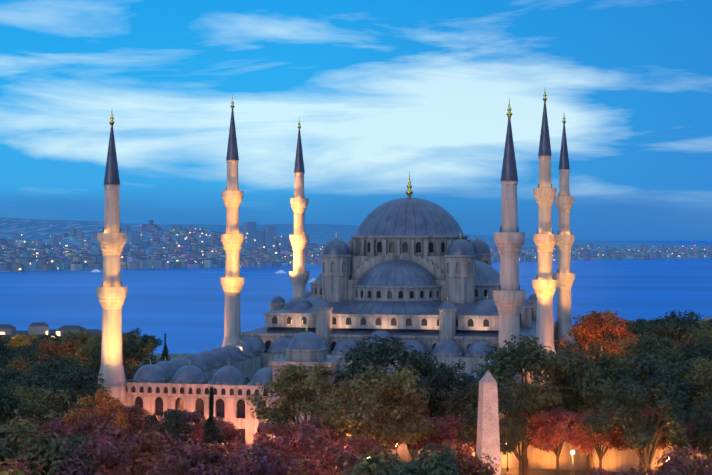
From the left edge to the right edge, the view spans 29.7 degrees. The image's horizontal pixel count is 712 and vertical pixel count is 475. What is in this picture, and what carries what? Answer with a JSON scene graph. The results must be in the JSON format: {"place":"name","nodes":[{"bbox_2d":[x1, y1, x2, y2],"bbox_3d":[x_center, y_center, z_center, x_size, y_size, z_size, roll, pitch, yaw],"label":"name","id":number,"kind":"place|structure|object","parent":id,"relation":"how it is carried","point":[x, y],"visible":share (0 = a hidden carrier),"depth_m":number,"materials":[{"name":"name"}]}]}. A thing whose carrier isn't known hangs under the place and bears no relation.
{"place":"outdoors","nodes":[
{"label":"outdoors","id":0,"kind":"place"},
{"bbox_2d":[124,324,533,463],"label":"courtyard","id":1,"kind":"structure","parent":0,"point":[234,375],"depth_m":214.28,"materials":[{"name":"stone"}]},
{"bbox_2d":[0,241,711,353],"bbox_3d":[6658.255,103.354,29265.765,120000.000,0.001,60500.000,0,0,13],"label":"sea","id":2,"kind":"structure","parent":0,"point":[183,309],"depth_m":1784.21,"materials":[{"name":"liquid"}]},
{"bbox_2d":[91,269,315,281],"bbox_3d":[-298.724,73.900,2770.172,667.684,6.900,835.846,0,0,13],"label":"ferry boats","id":3,"kind":"object","parent":2,"relation":"on","point":[279,271],"visible":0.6,"depth_m":2894.63,"materials":[{"name":"white paint"}]},
{"bbox_2d":[0,217,711,271],"bbox_3d":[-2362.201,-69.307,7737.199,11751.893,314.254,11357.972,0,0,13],"label":"shore hills","id":4,"kind":"structure","parent":0,"point":[45,230],"depth_m":5002.91,"materials":[{"name":"grey"}]},
{"bbox_2d":[0,220,711,271],"bbox_3d":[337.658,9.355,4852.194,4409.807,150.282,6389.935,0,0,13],"label":"city","id":5,"kind":"object","parent":4,"relation":"on","point":[266,248],"visible":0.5,"depth_m":3923.68},
{"bbox_2d":[0,0,711,240],"label":"sky","id":6,"kind":"structure","parent":0,"point":[380,92],"materials":[{"name":"blue"}]},
{"bbox_2d":[127,354,657,474],"bbox_3d":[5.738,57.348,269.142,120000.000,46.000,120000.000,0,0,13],"label":"ground","id":7,"kind":"structure","parent":0,"point":[513,471],"depth_m":197.21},
{"bbox_2d":[0,335,16,366],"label":"tree","id":8,"kind":"object","parent":7,"relation":"on","point":[5,349],"visible":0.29,"depth_m":274.40,"materials":[{"name":"green plant"}]},
{"bbox_2d":[0,349,20,373],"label":"tree","id":9,"kind":"object","parent":7,"relation":"on","point":[2,358],"visible":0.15,"depth_m":242.92,"materials":[{"name":"green plant"}]},
{"bbox_2d":[0,377,21,424],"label":"tree","id":10,"kind":"object","parent":7,"relation":"on","point":[7,404],"visible":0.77,"depth_m":175.22,"materials":[{"name":"green plant"}]},
{"bbox_2d":[0,367,22,397],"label":"tree","id":11,"kind":"object","parent":7,"relation":"on","point":[8,376],"visible":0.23,"depth_m":223.94,"materials":[{"name":"green plant"}]},
{"bbox_2d":[2,338,26,347],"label":"tree","id":12,"kind":"object","parent":7,"relation":"on","point":[8,342],"visible":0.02,"depth_m":307.51,"materials":[{"name":"green plant"}]},
{"bbox_2d":[5,333,36,351],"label":"tree","id":13,"kind":"object","parent":7,"relation":"on","point":[19,340],"visible":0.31,"depth_m":296.81,"materials":[{"name":"yellow plant"}]},
{"bbox_2d":[0,355,43,380],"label":"tree","id":14,"kind":"object","parent":7,"relation":"on","point":[22,364],"visible":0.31,"depth_m":235.53,"materials":[{"name":"green plant"}]},
{"bbox_2d":[2,384,42,420],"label":"tree","id":15,"kind":"object","parent":7,"relation":"on","point":[15,391],"visible":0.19,"depth_m":197.47,"materials":[{"name":"green plant"}]},
{"bbox_2d":[0,456,45,474],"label":"tree","id":16,"kind":"object","parent":7,"relation":"on","point":[15,465],"visible":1,"depth_m":96.17,"materials":[{"name":"green plant"}]},
{"bbox_2d":[2,417,48,455],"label":"tree","id":17,"kind":"object","parent":7,"relation":"on","point":[20,419],"visible":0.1,"depth_m":158.85,"materials":[{"name":"green plant"}]},
{"bbox_2d":[2,346,55,378],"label":"tree","id":18,"kind":"object","parent":7,"relation":"on","point":[31,356],"visible":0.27,"depth_m":251.06,"materials":[{"name":"green plant"}]},
{"bbox_2d":[14,412,55,427],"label":"tree","id":19,"kind":"object","parent":7,"relation":"on","point":[34,418],"visible":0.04,"depth_m":183.90,"materials":[{"name":"green plant"}]},
{"bbox_2d":[17,334,62,361],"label":"tree","id":20,"kind":"object","parent":7,"relation":"on","point":[57,337],"visible":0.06,"depth_m":277.57,"materials":[{"name":"green plant"}]},
{"bbox_2d":[0,388,80,431],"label":"tree","id":21,"kind":"object","parent":7,"relation":"on","point":[42,396],"visible":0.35,"depth_m":181.65,"materials":[{"name":"green plant"}]},
{"bbox_2d":[17,337,64,352],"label":"tree","id":22,"kind":"object","parent":7,"relation":"on","point":[31,338],"visible":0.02,"depth_m":289.59,"materials":[{"name":"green plant"}]},
{"bbox_2d":[0,415,87,470],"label":"tree","id":23,"kind":"object","parent":7,"relation":"on","point":[9,428],"visible":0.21,"depth_m":120.43,"materials":[{"name":"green plant"}]},
{"bbox_2d":[29,345,59,361],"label":"tree","id":24,"kind":"object","parent":7,"relation":"on","point":[35,348],"visible":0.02,"depth_m":267.15,"materials":[{"name":"green plant"}]},
{"bbox_2d":[19,359,80,397],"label":"tree","id":25,"kind":"object","parent":7,"relation":"on","point":[46,372],"visible":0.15,"depth_m":228.95,"materials":[{"name":"green plant"}]},
{"bbox_2d":[0,322,101,337],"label":"shore buildings","id":26,"kind":"structure","parent":7,"relation":"on","point":[37,328],"depth_m":495.01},
{"bbox_2d":[21,338,80,371],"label":"tree","id":27,"kind":"object","parent":7,"relation":"on","point":[54,348],"visible":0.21,"depth_m":260.50,"materials":[{"name":"orange plant"}]},
{"bbox_2d":[0,425,105,474],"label":"tree","id":28,"kind":"object","parent":7,"relation":"on","point":[49,453],"visible":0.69,"depth_m":109.18,"materials":[{"name":"green plant"}]},
{"bbox_2d":[7,355,102,407],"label":"tree","id":29,"kind":"object","parent":7,"relation":"on","point":[56,363],"visible":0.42,"depth_m":212.80,"materials":[{"name":"green plant"}]},
{"bbox_2d":[31,418,96,444],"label":"tree","id":30,"kind":"object","parent":7,"relation":"on","point":[53,427],"visible":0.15,"depth_m":168.24,"materials":[{"name":"purple plant"}]},
{"bbox_2d":[48,354,82,391],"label":"tree","id":31,"kind":"object","parent":7,"relation":"on","point":[71,360],"visible":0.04,"depth_m":247.50,"materials":[{"name":"green plant"}]},
{"bbox_2d":[53,329,91,359],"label":"tree","id":32,"kind":"object","parent":7,"relation":"on","point":[71,338],"visible":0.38,"depth_m":296.67,"materials":[{"name":"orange plant"}]},
{"bbox_2d":[29,364,124,414],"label":"tree","id":33,"kind":"object","parent":7,"relation":"on","point":[86,380],"visible":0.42,"depth_m":200.56,"materials":[{"name":"green plant"}]},
{"bbox_2d":[23,435,131,474],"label":"tree","id":34,"kind":"object","parent":7,"relation":"on","point":[118,458],"visible":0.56,"depth_m":111.93,"materials":[{"name":"purple plant"}]},
{"bbox_2d":[60,404,129,432],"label":"tree","id":35,"kind":"object","parent":7,"relation":"on","point":[110,416],"visible":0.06,"depth_m":186.14,"materials":[{"name":"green plant"}]},
{"bbox_2d":[60,388,131,439],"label":"tree","id":36,"kind":"object","parent":7,"relation":"on","point":[104,409],"visible":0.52,"depth_m":180.45,"materials":[{"name":"orange plant"}]},
{"bbox_2d":[71,335,126,368],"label":"tree","id":37,"kind":"object","parent":7,"relation":"on","point":[89,347],"visible":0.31,"depth_m":261.47,"materials":[{"name":"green plant"}]},
{"bbox_2d":[66,432,145,472],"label":"tree","id":38,"kind":"object","parent":7,"relation":"on","point":[77,440],"visible":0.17,"depth_m":136.73,"materials":[{"name":"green plant"}]},
{"bbox_2d":[62,414,150,464],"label":"tree","id":39,"kind":"object","parent":7,"relation":"on","point":[88,424],"visible":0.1,"depth_m":152.63,"materials":[{"name":"red plant"}]},
{"bbox_2d":[96,112,127,414],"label":"minaret","id":40,"kind":"object","parent":7,"relation":"on","point":[111,292],"visible":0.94,"depth_m":214.66,"materials":[{"name":"stone"}]},
{"bbox_2d":[82,331,159,380],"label":"tree","id":41,"kind":"object","parent":7,"relation":"on","point":[131,346],"visible":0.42,"depth_m":247.45,"materials":[{"name":"green plant"}]},
{"bbox_2d":[122,333,138,367],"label":"tree","id":42,"kind":"object","parent":7,"relation":"on","point":[130,360],"visible":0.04,"depth_m":295.18,"materials":[{"name":"green plant"}]},
{"bbox_2d":[107,404,165,441],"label":"tree","id":43,"kind":"object","parent":7,"relation":"on","point":[136,414],"visible":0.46,"depth_m":188.72,"materials":[{"name":"red plant"}]},
{"bbox_2d":[123,408,153,426],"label":"tree","id":44,"kind":"object","parent":7,"relation":"on","point":[146,412],"depth_m":205.50,"materials":[{"name":"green plant"}]},
{"bbox_2d":[128,328,149,345],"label":"tree","id":45,"kind":"object","parent":7,"relation":"on","point":[145,339],"visible":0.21,"depth_m":363.76,"materials":[{"name":"green plant"}]},
{"bbox_2d":[77,424,202,474],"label":"tree","id":46,"kind":"object","parent":7,"relation":"on","point":[138,454],"visible":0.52,"depth_m":123.11,"materials":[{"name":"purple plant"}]},
{"bbox_2d":[125,333,155,379],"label":"tree","id":47,"kind":"object","parent":7,"relation":"on","point":[148,346],"visible":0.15,"depth_m":312.79,"materials":[{"name":"green plant"}]},
{"bbox_2d":[129,416,157,429],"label":"tree","id":48,"kind":"object","parent":7,"relation":"on","point":[142,424],"visible":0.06,"depth_m":197.46,"materials":[{"name":"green plant"}]},
{"bbox_2d":[144,335,162,355],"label":"tree","id":49,"kind":"object","parent":7,"relation":"on","point":[157,341],"visible":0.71,"depth_m":388.15,"materials":[{"name":"green plant"}]},
{"bbox_2d":[129,439,181,468],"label":"tree","id":50,"kind":"object","parent":7,"relation":"on","point":[155,456],"visible":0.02,"depth_m":155.63,"materials":[{"name":"red plant"}]},
{"bbox_2d":[159,334,170,361],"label":"tree","id":51,"kind":"object","parent":7,"relation":"on","point":[165,352],"visible":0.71,"depth_m":333.52,"materials":[{"name":"green plant"}]},
{"bbox_2d":[138,409,200,457],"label":"tree","id":52,"kind":"object","parent":7,"relation":"on","point":[172,418],"visible":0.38,"depth_m":176.78,"materials":[{"name":"green plant"}]},
{"bbox_2d":[147,409,218,433],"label":"tree","id":53,"kind":"object","parent":7,"relation":"on","point":[195,418],"visible":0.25,"depth_m":185.44,"materials":[{"name":"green plant"}]},
{"bbox_2d":[143,441,244,474],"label":"tree","id":54,"kind":"object","parent":7,"relation":"on","point":[209,464],"visible":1,"depth_m":105.25,"materials":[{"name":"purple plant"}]},
{"bbox_2d":[172,416,243,452],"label":"tree","id":55,"kind":"object","parent":7,"relation":"on","point":[229,430],"visible":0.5,"depth_m":178.54,"materials":[{"name":"red plant"}]},
{"bbox_2d":[199,386,227,457],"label":"tree","id":56,"kind":"object","parent":7,"relation":"on","point":[210,426],"visible":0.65,"depth_m":175.17,"materials":[{"name":"green plant"}]},
{"bbox_2d":[151,441,298,474],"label":"tree","id":57,"kind":"object","parent":7,"relation":"on","point":[258,460],"visible":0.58,"depth_m":118.12,"materials":[{"name":"red plant"}]},
{"bbox_2d":[220,94,244,346],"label":"minaret","id":58,"kind":"object","parent":7,"relation":"on","point":[232,281],"visible":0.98,"depth_m":275.11,"materials":[{"name":"stone"}]},
{"bbox_2d":[250,420,320,466],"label":"tree","id":59,"kind":"object","parent":7,"relation":"on","point":[285,428],"visible":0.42,"depth_m":174.10,"materials":[{"name":"red plant"}]},
{"bbox_2d":[244,361,348,460],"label":"tree","id":60,"kind":"object","parent":7,"relation":"on","point":[284,411],"visible":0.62,"depth_m":187.63,"materials":[{"name":"green plant"}]},
{"bbox_2d":[232,422,361,474],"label":"tree","id":61,"kind":"object","parent":7,"relation":"on","point":[312,443],"visible":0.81,"depth_m":121.87,"materials":[{"name":"red plant"}]},
{"bbox_2d":[289,118,309,297],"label":"minaret","id":62,"kind":"object","parent":7,"relation":"on","point":[299,274],"visible":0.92,"depth_m":325.84,"materials":[{"name":"stone"}]},
{"bbox_2d":[279,456,329,474],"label":"tree","id":63,"kind":"object","parent":7,"relation":"on","point":[295,467],"visible":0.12,"depth_m":131.98,"materials":[{"name":"red plant"}]},
{"bbox_2d":[292,410,351,465],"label":"tree","id":64,"kind":"object","parent":7,"relation":"on","point":[332,433],"visible":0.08,"depth_m":179.31,"materials":[{"name":"red plant"}]},
{"bbox_2d":[329,466,350,474],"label":"tree","id":65,"kind":"object","parent":7,"relation":"on","point":[333,472],"visible":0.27,"depth_m":149.13,"materials":[{"name":"red plant"}]},
{"bbox_2d":[319,436,393,474],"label":"tree","id":66,"kind":"object","parent":7,"relation":"on","point":[364,445],"visible":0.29,"depth_m":155.94,"materials":[{"name":"red plant"}]},
{"bbox_2d":[14,410,709,473],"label":"precinct wall","id":67,"kind":"structure","parent":7,"relation":"on","point":[614,460],"depth_m":196.82,"materials":[{"name":"stone"}]},
{"bbox_2d":[338,413,402,449],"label":"tree","id":68,"kind":"object","parent":7,"relation":"on","point":[394,445],"visible":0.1,"depth_m":182.27,"materials":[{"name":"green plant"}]},
{"bbox_2d":[319,364,438,448],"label":"tree","id":69,"kind":"object","parent":7,"relation":"on","point":[393,385],"visible":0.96,"depth_m":171.67,"materials":[{"name":"green plant"}]},
{"bbox_2d":[342,441,416,474],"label":"bush","id":70,"kind":"object","parent":7,"relation":"on","point":[370,465],"visible":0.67,"depth_m":110.51,"materials":[{"name":"green plant"}]},
{"bbox_2d":[331,334,457,448],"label":"tree","id":71,"kind":"object","parent":7,"relation":"on","point":[367,356],"visible":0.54,"depth_m":190.17,"materials":[{"name":"green plant"}]},
{"bbox_2d":[381,404,446,464],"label":"tree","id":72,"kind":"object","parent":7,"relation":"on","point":[419,443],"visible":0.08,"depth_m":183.49,"materials":[{"name":"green plant"}]},
{"bbox_2d":[376,441,486,474],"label":"bush","id":73,"kind":"object","parent":7,"relation":"on","point":[427,467],"visible":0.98,"depth_m":106.19,"materials":[{"name":"green plant"}]},
{"bbox_2d":[411,414,476,462],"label":"tree","id":74,"kind":"object","parent":7,"relation":"on","point":[450,433],"visible":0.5,"depth_m":179.29,"materials":[{"name":"red plant"}]},
{"bbox_2d":[412,359,478,444],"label":"tree","id":75,"kind":"object","parent":7,"relation":"on","point":[443,376],"visible":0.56,"depth_m":188.00,"materials":[{"name":"green plant"}]},
{"bbox_2d":[414,438,501,474],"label":"tree","id":76,"kind":"object","parent":7,"relation":"on","point":[468,469],"visible":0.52,"depth_m":110.65,"materials":[{"name":"red plant"}]},
{"bbox_2d":[444,377,532,454],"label":"tree","id":77,"kind":"object","parent":7,"relation":"on","point":[511,433],"visible":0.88,"depth_m":176.31,"materials":[{"name":"green plant"}]},
{"bbox_2d":[476,370,500,474],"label":"obelisk","id":78,"kind":"object","parent":7,"relation":"on","point":[488,440],"visible":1,"depth_m":149.36,"materials":[{"name":"stone"}]},
{"bbox_2d":[318,443,668,474],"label":"park lamp posts","id":79,"kind":"object","parent":7,"relation":"on","point":[572,453],"visible":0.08,"depth_m":176.70,"materials":[{"name":"grey metal"}]},
{"bbox_2d":[493,99,525,467],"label":"minaret","id":80,"kind":"object","parent":7,"relation":"on","point":[509,296],"visible":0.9,"depth_m":200.40,"materials":[{"name":"stone"}]},
{"bbox_2d":[499,412,565,474],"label":"tree","id":81,"kind":"object","parent":7,"relation":"on","point":[535,419],"visible":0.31,"depth_m":183.45,"materials":[{"name":"red plant"}]},
{"bbox_2d":[469,334,599,474],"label":"tree","id":82,"kind":"object","parent":7,"relation":"on","point":[505,361],"visible":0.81,"depth_m":188.38,"materials":[{"name":"green plant"}]},
{"bbox_2d":[532,91,557,414],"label":"minaret","id":83,"kind":"object","parent":7,"relation":"on","point":[544,283],"visible":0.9,"depth_m":260.79,"materials":[{"name":"stone"}]},
{"bbox_2d":[529,406,585,474],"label":"tree","id":84,"kind":"object","parent":7,"relation":"on","point":[561,416],"visible":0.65,"depth_m":184.36,"materials":[{"name":"red plant"}]},
{"bbox_2d":[553,115,574,355],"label":"minaret","id":85,"kind":"object","parent":7,"relation":"on","point":[564,202],"visible":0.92,"depth_m":311.45,"materials":[{"name":"stone"}]},
{"bbox_2d":[548,349,599,412],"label":"tree","id":86,"kind":"object","parent":7,"relation":"on","point":[575,381],"visible":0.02,"depth_m":231.81,"materials":[{"name":"green plant"}]},
{"bbox_2d":[555,368,602,412],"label":"tree","id":87,"kind":"object","parent":7,"relation":"on","point":[585,389],"visible":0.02,"depth_m":218.62,"materials":[{"name":"green plant"}]},
{"bbox_2d":[545,341,632,471],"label":"tree","id":88,"kind":"object","parent":7,"relation":"on","point":[606,365],"visible":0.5,"depth_m":194.94,"materials":[{"name":"green plant"}]},
{"bbox_2d":[554,309,637,383],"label":"tree","id":89,"kind":"object","parent":7,"relation":"on","point":[587,330],"visible":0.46,"depth_m":260.52,"materials":[{"name":"orange plant"}]},
{"bbox_2d":[567,409,631,473],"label":"tree","id":90,"kind":"object","parent":7,"relation":"on","point":[608,441],"visible":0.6,"depth_m":182.22,"materials":[{"name":"red plant"}]},
{"bbox_2d":[586,467,633,474],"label":"bush","id":91,"kind":"object","parent":7,"relation":"on","point":[597,470],"visible":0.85,"depth_m":128.22,"materials":[{"name":"red plant"}]},
{"bbox_2d":[592,317,628,339],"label":"tree","id":92,"kind":"object","parent":7,"relation":"on","point":[622,319],"visible":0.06,"depth_m":322.26,"materials":[{"name":"green plant"}]},
{"bbox_2d":[592,321,649,359],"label":"tree","id":93,"kind":"object","parent":7,"relation":"on","point":[636,329],"visible":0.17,"depth_m":291.70,"materials":[{"name":"green plant"}]},
{"bbox_2d":[605,353,666,385],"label":"tree","id":94,"kind":"object","parent":7,"relation":"on","point":[641,378],"visible":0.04,"depth_m":216.89,"materials":[{"name":"green plant"}]},
{"bbox_2d":[612,406,661,473],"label":"tree","id":95,"kind":"object","parent":7,"relation":"on","point":[639,448],"visible":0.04,"depth_m":185.80,"materials":[{"name":"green plant"}]},
{"bbox_2d":[582,374,694,474],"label":"tree","id":96,"kind":"object","parent":7,"relation":"on","point":[643,431],"visible":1,"depth_m":175.50,"materials":[{"name":"green plant"}]},
{"bbox_2d":[630,319,647,325],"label":"tree","id":97,"kind":"object","parent":7,"relation":"on","point":[642,322],"visible":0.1,"depth_m":358.73,"materials":[{"name":"green plant"}]},
{"bbox_2d":[611,336,673,381],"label":"tree","id":98,"kind":"object","parent":7,"relation":"on","point":[623,352],"visible":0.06,"depth_m":245.46,"materials":[{"name":"green plant"}]},
{"bbox_2d":[603,350,702,468],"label":"tree","id":99,"kind":"object","parent":7,"relation":"on","point":[639,367],"visible":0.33,"depth_m":192.54,"materials":[{"name":"green plant"}]},
{"bbox_2d":[639,318,666,338],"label":"tree","id":100,"kind":"object","parent":7,"relation":"on","point":[653,321],"visible":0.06,"depth_m":301.99,"materials":[{"name":"green plant"}]},
{"bbox_2d":[623,333,692,380],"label":"tree","id":101,"kind":"object","parent":7,"relation":"on","point":[650,348],"visible":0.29,"depth_m":235.09,"materials":[{"name":"green plant"}]},
{"bbox_2d":[619,443,711,474],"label":"tree","id":102,"kind":"object","parent":7,"relation":"on","point":[674,464],"visible":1,"depth_m":100.27,"materials":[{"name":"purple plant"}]},
{"bbox_2d":[630,310,711,351],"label":"tree","id":103,"kind":"object","parent":7,"relation":"on","point":[675,326],"visible":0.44,"depth_m":272.04,"materials":[{"name":"green plant"}]},
{"bbox_2d":[655,410,711,457],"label":"tree","id":104,"kind":"object","parent":7,"relation":"on","point":[661,445],"visible":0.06,"depth_m":182.09,"materials":[{"name":"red plant"}]},
{"bbox_2d":[669,356,711,415],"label":"tree","id":105,"kind":"object","parent":7,"relation":"on","point":[701,367],"visible":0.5,"depth_m":194.97,"materials":[{"name":"green plant"}]},
{"bbox_2d":[672,326,711,373],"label":"tree","id":106,"kind":"object","parent":7,"relation":"on","point":[697,340],"visible":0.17,"depth_m":249.80,"materials":[{"name":"green plant"}]},
{"bbox_2d":[675,398,711,457],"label":"tree","id":107,"kind":"object","parent":7,"relation":"on","point":[703,443],"visible":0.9,"depth_m":177.33,"materials":[{"name":"green plant"}]},
{"bbox_2d":[675,342,711,366],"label":"tree","id":108,"kind":"object","parent":7,"relation":"on","point":[690,353],"visible":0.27,"depth_m":238.23,"materials":[{"name":"green plant"}]},
{"bbox_2d":[689,446,711,474],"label":"tree","id":109,"kind":"object","parent":7,"relation":"on","point":[710,456],"visible":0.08,"depth_m":112.61,"materials":[{"name":"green plant"}]},
{"bbox_2d":[697,322,711,330],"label":"tree","id":110,"kind":"object","parent":7,"relation":"on","point":[709,326],"visible":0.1,"depth_m":325.29,"materials":[{"name":"green plant"}]},
{"bbox_2d":[240,172,556,353],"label":"prayer hall","id":111,"kind":"structure","parent":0,"point":[422,270],"depth_m":277.55,"materials":[{"name":"stone"}]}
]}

